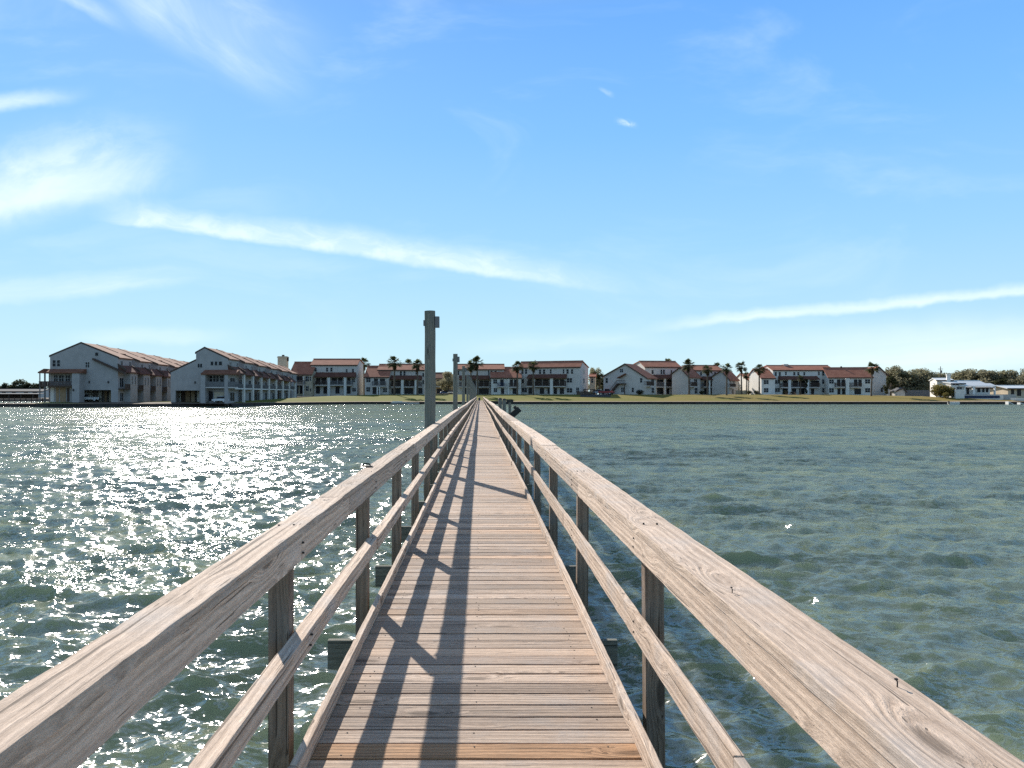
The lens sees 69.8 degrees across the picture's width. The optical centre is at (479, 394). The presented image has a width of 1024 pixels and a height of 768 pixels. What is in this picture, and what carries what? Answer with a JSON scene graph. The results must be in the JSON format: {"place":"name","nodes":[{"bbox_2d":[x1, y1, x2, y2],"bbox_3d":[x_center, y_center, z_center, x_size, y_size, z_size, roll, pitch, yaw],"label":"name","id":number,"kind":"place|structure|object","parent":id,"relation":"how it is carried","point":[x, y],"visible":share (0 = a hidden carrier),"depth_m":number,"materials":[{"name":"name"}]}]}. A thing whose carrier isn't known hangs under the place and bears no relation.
{"place":"outdoors","nodes":[
{"label":"outdoors","id":0,"kind":"place"},
{"bbox_2d":[0,389,48,397],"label":"shed","id":1,"kind":"structure","parent":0,"point":[23,391],"depth_m":341.52,"materials":[{"name":"grey paint"}]},
{"bbox_2d":[0,398,48,400],"bbox_3d":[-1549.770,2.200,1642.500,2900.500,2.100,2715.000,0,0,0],"label":"bank","id":2,"kind":"structure","parent":0,"point":[47,399],"depth_m":285.93,"materials":[{"name":"soil"}]},
{"bbox_2d":[0,382,9,388],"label":"tree","id":3,"kind":"object","parent":2,"relation":"on","point":[3,385],"visible":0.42,"depth_m":427.28,"materials":[{"name":"green plant"}]},
{"bbox_2d":[10,379,32,388],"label":"tree","id":4,"kind":"object","parent":2,"relation":"on","point":[18,384],"visible":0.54,"depth_m":426.68,"materials":[{"name":"green plant"}]},
{"bbox_2d":[0,393,46,397],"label":"boat shed","id":5,"kind":"object","parent":2,"relation":"on","point":[19,395],"visible":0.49,"depth_m":305.60,"materials":[{"name":"metal"}]},
{"bbox_2d":[32,383,48,388],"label":"tree","id":6,"kind":"object","parent":2,"relation":"on","point":[34,387],"visible":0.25,"depth_m":425.96,"materials":[{"name":"green plant"}]},
{"bbox_2d":[71,402,235,403],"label":"concrete apron","id":7,"kind":"object","parent":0,"point":[145,403],"visible":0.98,"depth_m":164.95,"materials":[{"name":"concrete"}]},
{"bbox_2d":[212,396,223,402],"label":"parked car","id":8,"kind":"object","parent":7,"relation":"on","point":[219,398],"visible":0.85,"depth_m":166.05,"materials":[{"name":"white paint"}]},
{"bbox_2d":[0,397,1023,767],"bbox_3d":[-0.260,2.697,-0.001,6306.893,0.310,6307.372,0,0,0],"label":"water","id":9,"kind":"structure","parent":0,"point":[890,537],"depth_m":14.64,"materials":[{"name":"teal liquid"}]},
{"bbox_2d":[0,404,144,406],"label":"sea wall","id":10,"kind":"structure","parent":9,"relation":"in","point":[72,405],"depth_m":158.00,"materials":[{"name":"grey concrete"}]},
{"bbox_2d":[145,402,465,406],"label":"sea wall","id":11,"kind":"structure","parent":9,"relation":"in","point":[237,404],"depth_m":180.50,"materials":[{"name":"grey concrete"}]},
{"bbox_2d":[391,401,418,403],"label":"float dock","id":12,"kind":"object","parent":9,"relation":"on","point":[402,402],"visible":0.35,"depth_m":200.00,"materials":[{"name":"concrete"}]},
{"bbox_2d":[423,310,439,483],"bbox_3d":[-1.053,1.694,15.899,0.346,7.014,0.248,0,0,0],"label":"tall piling","id":13,"kind":"object","parent":9,"relation":"in","point":[431,322],"visible":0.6,"depth_m":15.80,"materials":[{"name":"grey wood"}]},
{"bbox_2d":[452,354,459,410],"bbox_3d":[-1.033,1.724,31.600,0.306,6.952,0.208,0,0,0],"label":"tall piling","id":14,"kind":"object","parent":9,"relation":"in","point":[456,359],"visible":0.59,"depth_m":31.52,"materials":[{"name":"grey wood"}]},
{"bbox_2d":[462,366,465,405],"bbox_3d":[-1.033,1.685,47.300,0.306,7.032,0.207,0,0,0],"label":"tall piling","id":15,"kind":"object","parent":9,"relation":"in","point":[463,383],"visible":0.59,"depth_m":47.23,"materials":[{"name":"grey wood"}]},
{"bbox_2d":[466,375,469,402],"bbox_3d":[-1.033,1.745,62.999,0.306,6.912,0.204,0,0,0],"label":"tall piling","id":16,"kind":"object","parent":9,"relation":"in","point":[467,390],"visible":0.54,"depth_m":62.94,"materials":[{"name":"grey wood"}]},
{"bbox_2d":[469,377,471,400],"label":"tall piling","id":17,"kind":"object","parent":9,"relation":"in","point":[470,379],"visible":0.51,"depth_m":78.62,"materials":[{"name":"grey wood"}]},
{"bbox_2d":[471,381,472,399],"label":"tall piling","id":18,"kind":"object","parent":9,"relation":"in","point":[471,389],"visible":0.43,"depth_m":94.31,"materials":[{"name":"grey wood"}]},
{"bbox_2d":[498,398,501,408],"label":"stub piling","id":19,"kind":"object","parent":9,"relation":"in","point":[500,403],"visible":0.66,"depth_m":71.85,"materials":[{"name":"grey wood"}]},
{"bbox_2d":[502,399,505,411],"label":"stub piling","id":20,"kind":"object","parent":9,"relation":"in","point":[503,404],"visible":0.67,"depth_m":69.86,"materials":[{"name":"grey wood"}]},
{"bbox_2d":[0,397,1023,767],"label":"pier","id":21,"kind":"structure","parent":9,"relation":"in","point":[476,643],"depth_m":3.62,"materials":[{"name":"brown wood"}]},
{"bbox_2d":[360,463,372,466],"bbox_3d":[-0.978,0.605,6.319,0.110,0.028,0.090,0,0,0],"label":"rail cleat","id":22,"kind":"object","parent":21,"relation":"on","point":[363,465],"visible":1,"depth_m":6.31,"materials":[{"name":"metal"}]},
{"bbox_2d":[490,400,512,413],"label":"dock gangway","id":23,"kind":"object","parent":21,"relation":"attached to","point":[509,406],"visible":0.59,"depth_m":74.29,"materials":[{"name":"grey wood"}]},
{"bbox_2d":[509,406,520,416],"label":"tilted dock frame","id":24,"kind":"object","parent":9,"relation":"in","point":[516,411],"visible":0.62,"depth_m":69.75,"materials":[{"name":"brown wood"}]},
{"bbox_2d":[492,402,930,403],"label":"sea wall","id":25,"kind":"structure","parent":9,"relation":"in","point":[717,402],"depth_m":202.65,"materials":[{"name":"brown concrete"}]},
{"bbox_2d":[947,401,959,404],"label":"skiff","id":26,"kind":"object","parent":9,"relation":"on","point":[952,403],"visible":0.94,"depth_m":197.86,"materials":[{"name":"white paint"}]},
{"bbox_2d":[931,402,1023,403],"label":"sea wall","id":27,"kind":"structure","parent":9,"relation":"in","point":[975,402],"depth_m":201.22,"materials":[{"name":"grey concrete"}]},
{"bbox_2d":[0,0,1023,394],"label":"sky","id":28,"kind":"structure","parent":0,"point":[607,185],"materials":[{"name":"blue"}]},
{"bbox_2d":[29,401,1023,403],"bbox_3d":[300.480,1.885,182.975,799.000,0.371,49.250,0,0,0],"label":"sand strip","id":29,"kind":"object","parent":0,"point":[625,401],"visible":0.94,"depth_m":204.71,"materials":[{"name":"soil"}]},
{"bbox_2d":[42,395,1012,402],"bbox_3d":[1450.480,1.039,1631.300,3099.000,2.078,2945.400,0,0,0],"label":"lawn ground","id":30,"kind":"structure","parent":0,"point":[629,398],"depth_m":215.74,"materials":[{"name":"green plant"}]},
{"bbox_2d":[84,394,99,400],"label":"pickup truck","id":31,"kind":"object","parent":30,"relation":"on","point":[86,397],"visible":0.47,"depth_m":170.10,"materials":[{"name":"white paint"}]},
{"bbox_2d":[38,342,188,402],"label":"condominium","id":32,"kind":"structure","parent":30,"relation":"on","point":[77,372],"depth_m":168.00,"materials":[{"name":"white paint"}]},
{"bbox_2d":[50,388,53,401],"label":"door","id":33,"kind":"structure","parent":32,"relation":"in","point":[51,389],"depth_m":167.92,"materials":[{"name":"white paint"}]},
{"bbox_2d":[56,388,58,401],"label":"door","id":34,"kind":"structure","parent":32,"relation":"in","point":[57,389],"depth_m":167.92,"materials":[{"name":"beige wood"}]},
{"bbox_2d":[60,388,65,401],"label":"door","id":35,"kind":"structure","parent":32,"relation":"in","point":[62,390],"depth_m":167.92,"materials":[{"name":"beige wood"}]},
{"bbox_2d":[119,378,123,386],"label":"glass door","id":36,"kind":"structure","parent":32,"relation":"in","point":[121,380],"depth_m":169.57,"materials":[{"name":"grey glass"}]},
{"bbox_2d":[170,347,297,405],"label":"condominium","id":37,"kind":"structure","parent":30,"relation":"on","point":[207,375],"depth_m":171.55,"materials":[{"name":"white paint"}]},
{"bbox_2d":[209,391,212,400],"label":"door","id":38,"kind":"structure","parent":37,"relation":"in","point":[210,392],"depth_m":167.96,"materials":[{"name":"brown wood"}]},
{"bbox_2d":[213,375,218,381],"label":"glass door","id":39,"kind":"structure","parent":37,"relation":"in","point":[215,377],"depth_m":167.96,"materials":[{"name":"grey glass"}]},
{"bbox_2d":[214,392,223,401],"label":"garage door","id":40,"kind":"structure","parent":37,"relation":"in","point":[216,394],"depth_m":167.92,"materials":[{"name":"beige paint"}]},
{"bbox_2d":[230,392,234,401],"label":"glass door","id":41,"kind":"structure","parent":37,"relation":"in","point":[232,394],"depth_m":170.98,"materials":[{"name":"grey glass"}]},
{"bbox_2d":[277,355,363,396],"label":"condominium","id":42,"kind":"structure","parent":30,"relation":"on","point":[317,377],"depth_m":239.97,"materials":[{"name":"grey paint"}]},
{"bbox_2d":[361,357,370,394],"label":"palm tree","id":43,"kind":"object","parent":30,"relation":"on","point":[364,360],"visible":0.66,"depth_m":261.74,"materials":[{"name":"green plant"}]},
{"bbox_2d":[364,364,424,394],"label":"condominium","id":44,"kind":"structure","parent":30,"relation":"on","point":[379,378],"depth_m":240.28,"materials":[{"name":"grey paint"}]},
{"bbox_2d":[391,388,399,393],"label":"glass door","id":45,"kind":"structure","parent":44,"relation":"in","point":[397,390],"depth_m":240.95,"materials":[{"name":"black glass"}]},
{"bbox_2d":[404,388,412,393],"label":"glass door","id":46,"kind":"structure","parent":44,"relation":"in","point":[406,390],"depth_m":240.95,"materials":[{"name":"black glass"}]},
{"bbox_2d":[387,356,402,394],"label":"palm tree","id":47,"kind":"object","parent":30,"relation":"on","point":[394,366],"visible":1,"depth_m":229.73,"materials":[{"name":"green plant"}]},
{"bbox_2d":[411,359,423,394],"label":"palm tree","id":48,"kind":"object","parent":30,"relation":"on","point":[417,366],"visible":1,"depth_m":230.75,"materials":[{"name":"green plant"}]},
{"bbox_2d":[436,371,452,394],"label":"tree","id":49,"kind":"object","parent":30,"relation":"on","point":[447,377],"visible":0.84,"depth_m":260.50,"materials":[{"name":"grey plant"}]},
{"bbox_2d":[436,372,452,394],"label":"house","id":50,"kind":"structure","parent":30,"relation":"on","point":[439,376],"depth_m":284.85,"materials":[{"name":"beige paint"}]},
{"bbox_2d":[465,360,476,377],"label":"palm tree","id":51,"kind":"object","parent":30,"relation":"on","point":[470,369],"visible":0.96,"depth_m":229.29,"materials":[{"name":"green plant"}]},
{"bbox_2d":[470,355,483,394],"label":"palm tree","id":52,"kind":"object","parent":30,"relation":"on","point":[475,359],"visible":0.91,"depth_m":231.73,"materials":[{"name":"green plant"}]},
{"bbox_2d":[458,364,521,394],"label":"condominium","id":53,"kind":"structure","parent":30,"relation":"on","point":[497,379],"depth_m":240.70,"materials":[{"name":"grey paint"}]},
{"bbox_2d":[479,388,488,393],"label":"glass door","id":54,"kind":"structure","parent":53,"relation":"in","point":[481,390],"depth_m":241.95,"materials":[{"name":"black glass"}]},
{"bbox_2d":[510,361,523,394],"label":"palm tree","id":55,"kind":"object","parent":30,"relation":"on","point":[517,368],"visible":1,"depth_m":230.52,"materials":[{"name":"green plant"}]},
{"bbox_2d":[527,360,538,394],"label":"palm tree","id":56,"kind":"object","parent":30,"relation":"on","point":[532,368],"visible":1,"depth_m":230.72,"materials":[{"name":"green plant"}]},
{"bbox_2d":[519,360,596,394],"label":"condominium","id":57,"kind":"structure","parent":30,"relation":"on","point":[560,377],"depth_m":237.25,"materials":[{"name":"grey paint"}]},
{"bbox_2d":[543,379,548,385],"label":"glass door","id":58,"kind":"structure","parent":57,"relation":"in","point":[544,380],"depth_m":237.85,"materials":[{"name":"black glass"}]},
{"bbox_2d":[577,391,589,394],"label":"fence","id":59,"kind":"object","parent":30,"relation":"on","point":[583,392],"visible":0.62,"depth_m":231.50,"materials":[{"name":"brown wood"}]},
{"bbox_2d":[588,367,602,388],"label":"tree","id":60,"kind":"object","parent":30,"relation":"on","point":[593,371],"visible":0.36,"depth_m":271.01,"materials":[{"name":"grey plant"}]},
{"bbox_2d":[580,394,610,396],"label":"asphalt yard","id":61,"kind":"structure","parent":30,"relation":"on","point":[599,395],"depth_m":226.88,"materials":[{"name":"grey asphalt"}]},
{"bbox_2d":[598,389,614,393],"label":"pickup truck","id":62,"kind":"object","parent":61,"relation":"on","point":[606,391],"visible":0.94,"depth_m":235.72,"materials":[{"name":"red paint"}]},
{"bbox_2d":[596,373,602,393],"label":"tree","id":63,"kind":"object","parent":30,"relation":"on","point":[599,375],"visible":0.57,"depth_m":261.77,"materials":[{"name":"green plant"}]},
{"bbox_2d":[602,361,680,394],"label":"condominium","id":64,"kind":"structure","parent":30,"relation":"on","point":[650,377],"depth_m":238.10,"materials":[{"name":"grey paint"}]},
{"bbox_2d":[657,388,662,393],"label":"glass door","id":65,"kind":"structure","parent":64,"relation":"in","point":[659,390],"depth_m":247.35,"materials":[{"name":"black glass"}]},
{"bbox_2d":[681,358,697,394],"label":"palm tree","id":66,"kind":"object","parent":30,"relation":"on","point":[687,362],"visible":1,"depth_m":231.87,"materials":[{"name":"green plant"}]},
{"bbox_2d":[670,365,739,394],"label":"condominium","id":67,"kind":"structure","parent":30,"relation":"on","point":[716,381],"depth_m":245.56,"materials":[{"name":"grey paint"}]},
{"bbox_2d":[702,364,712,394],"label":"palm tree","id":68,"kind":"object","parent":30,"relation":"on","point":[707,371],"visible":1,"depth_m":231.76,"materials":[{"name":"green plant"}]},
{"bbox_2d":[721,363,732,394],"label":"palm tree","id":69,"kind":"object","parent":30,"relation":"on","point":[726,370],"visible":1,"depth_m":227.78,"materials":[{"name":"green plant"}]},
{"bbox_2d":[735,361,746,394],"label":"palm tree","id":70,"kind":"object","parent":30,"relation":"on","point":[741,369],"visible":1,"depth_m":237.40,"materials":[{"name":"green plant"}]},
{"bbox_2d":[736,390,745,394],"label":"fence","id":71,"kind":"object","parent":30,"relation":"on","point":[738,392],"visible":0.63,"depth_m":240.00,"materials":[{"name":"beige paint"}]},
{"bbox_2d":[743,372,749,394],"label":"palm tree","id":72,"kind":"object","parent":30,"relation":"on","point":[745,377],"visible":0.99,"depth_m":243.84,"materials":[{"name":"green plant"}]},
{"bbox_2d":[752,364,765,394],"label":"palm tree","id":73,"kind":"object","parent":30,"relation":"on","point":[758,370],"visible":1,"depth_m":231.75,"materials":[{"name":"green plant"}]},
{"bbox_2d":[797,375,803,394],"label":"palm tree","id":74,"kind":"object","parent":30,"relation":"on","point":[800,377],"visible":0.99,"depth_m":235.84,"materials":[{"name":"green plant"}]},
{"bbox_2d":[803,378,807,392],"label":"tree","id":75,"kind":"object","parent":30,"relation":"on","point":[806,382],"visible":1,"depth_m":238.72,"materials":[{"name":"green plant"}]},
{"bbox_2d":[736,364,888,395],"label":"condominium","id":76,"kind":"structure","parent":30,"relation":"on","point":[821,379],"depth_m":242.60,"materials":[{"name":"white paint"}]},
{"bbox_2d":[811,381,818,386],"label":"glass door","id":77,"kind":"structure","parent":76,"relation":"in","point":[813,382],"depth_m":242.96,"materials":[{"name":"black glass"}]},
{"bbox_2d":[854,389,860,393],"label":"glass door","id":78,"kind":"structure","parent":76,"relation":"in","point":[856,391],"depth_m":236.46,"materials":[{"name":"black glass"}]},
{"bbox_2d":[865,362,880,395],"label":"palm tree","id":79,"kind":"object","parent":30,"relation":"on","point":[870,370],"visible":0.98,"depth_m":223.82,"materials":[{"name":"green plant"}]},
{"bbox_2d":[882,376,898,395],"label":"tree","id":80,"kind":"object","parent":30,"relation":"on","point":[890,381],"visible":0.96,"depth_m":239.47,"materials":[{"name":"green plant"}]},
{"bbox_2d":[885,365,909,387],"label":"tree","id":81,"kind":"object","parent":30,"relation":"on","point":[894,367],"visible":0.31,"depth_m":253.04,"materials":[{"name":"green plant"}]},
{"bbox_2d":[889,388,906,395],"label":"garden shed","id":82,"kind":"structure","parent":30,"relation":"on","point":[898,391],"depth_m":236.00,"materials":[{"name":"grey paint"}]},
{"bbox_2d":[886,368,919,395],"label":"tree","id":83,"kind":"object","parent":30,"relation":"on","point":[899,384],"visible":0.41,"depth_m":250.08,"materials":[{"name":"green plant"}]},
{"bbox_2d":[888,370,929,393],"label":"tree","id":84,"kind":"object","parent":30,"relation":"on","point":[925,384],"visible":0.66,"depth_m":246.96,"materials":[{"name":"green plant"}]},
{"bbox_2d":[905,390,929,396],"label":"fence","id":85,"kind":"object","parent":30,"relation":"on","point":[917,393],"visible":0.48,"depth_m":243.00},
{"bbox_2d":[904,368,935,388],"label":"tree","id":86,"kind":"object","parent":30,"relation":"on","point":[921,370],"visible":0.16,"depth_m":252.41,"materials":[{"name":"green plant"}]},
{"bbox_2d":[915,370,941,386],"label":"tree","id":87,"kind":"object","parent":30,"relation":"on","point":[929,374],"visible":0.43,"depth_m":248.71,"materials":[{"name":"green plant"}]},
{"bbox_2d":[930,384,937,396],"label":"shrub","id":88,"kind":"object","parent":30,"relation":"on","point":[932,387],"visible":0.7,"depth_m":215.95,"materials":[{"name":"green plant"}]},
{"bbox_2d":[933,384,947,396],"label":"shrub","id":89,"kind":"object","parent":30,"relation":"on","point":[940,390],"visible":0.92,"depth_m":213.65,"materials":[{"name":"green plant"}]},
{"bbox_2d":[929,374,953,396],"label":"house","id":90,"kind":"structure","parent":30,"relation":"on","point":[936,381],"depth_m":222.48,"materials":[{"name":"white paint"}]},
{"bbox_2d":[933,372,957,377],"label":"tree","id":91,"kind":"object","parent":30,"relation":"on","point":[943,375],"visible":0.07,"depth_m":284.82,"materials":[{"name":"green plant"}]},
{"bbox_2d":[943,392,949,397],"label":"shrub","id":92,"kind":"object","parent":30,"relation":"on","point":[946,395],"visible":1,"depth_m":210.31,"materials":[{"name":"green plant"}]},
{"bbox_2d":[943,386,952,397],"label":"shrub","id":93,"kind":"object","parent":30,"relation":"on","point":[946,390],"visible":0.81,"depth_m":212.55,"materials":[{"name":"green plant"}]},
{"bbox_2d":[948,387,955,397],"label":"shrub","id":94,"kind":"object","parent":30,"relation":"on","point":[951,392],"visible":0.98,"depth_m":211.61,"materials":[{"name":"green plant"}]},
{"bbox_2d":[951,368,979,379],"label":"tree","id":95,"kind":"object","parent":30,"relation":"on","point":[962,377],"visible":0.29,"depth_m":269.65,"materials":[{"name":"green plant"}]},
{"bbox_2d":[960,369,985,379],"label":"tree","id":96,"kind":"object","parent":30,"relation":"on","point":[971,374],"visible":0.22,"depth_m":266.30,"materials":[{"name":"green plant"}]},
{"bbox_2d":[933,380,1015,399],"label":"bungalow","id":97,"kind":"object","parent":30,"relation":"on","point":[974,387],"visible":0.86,"depth_m":218.04,"materials":[{"name":"white paint"}]},
{"bbox_2d":[954,389,1002,399],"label":"terrace fence","id":98,"kind":"object","parent":30,"relation":"on","point":[959,393],"visible":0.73,"depth_m":210.42,"materials":[{"name":"blue"}]},
{"bbox_2d":[978,370,1004,384],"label":"tree","id":99,"kind":"object","parent":30,"relation":"on","point":[985,376],"visible":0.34,"depth_m":260.70,"materials":[{"name":"green plant"}]},
{"bbox_2d":[979,370,1013,384],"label":"tree","id":100,"kind":"object","parent":30,"relation":"on","point":[1006,374],"visible":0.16,"depth_m":261.71,"materials":[{"name":"green plant"}]},
{"bbox_2d":[993,378,1010,384],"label":"tree","id":101,"kind":"object","parent":30,"relation":"on","point":[1002,381],"visible":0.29,"depth_m":235.29,"materials":[{"name":"green plant"}]},
{"bbox_2d":[989,370,1023,384],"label":"tree","id":102,"kind":"object","parent":30,"relation":"on","point":[1008,372],"visible":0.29,"depth_m":260.63,"materials":[{"name":"green plant"}]},
{"bbox_2d":[990,385,1023,397],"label":"house","id":103,"kind":"structure","parent":30,"relation":"on","point":[1018,390],"depth_m":222.21,"materials":[{"name":"beige paint"}]},
{"bbox_2d":[997,371,1023,384],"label":"tree","id":104,"kind":"object","parent":30,"relation":"on","point":[1015,375],"visible":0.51,"depth_m":256.11,"materials":[{"name":"green plant"}]},
{"bbox_2d":[1011,398,1023,400],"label":"skiff","id":105,"kind":"object","parent":30,"relation":"on","point":[1017,399],"visible":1,"depth_m":204.47,"materials":[{"name":"white paint"}]},
{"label":"spit ground","id":106,"kind":"structure","parent":0,"visible":0},
{"bbox_2d":[0,398,43,402],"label":"dock rail","id":107,"kind":"object","parent":106,"relation":"on","point":[21,398],"visible":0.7,"depth_m":168.00,"materials":[{"name":"brown wood"}]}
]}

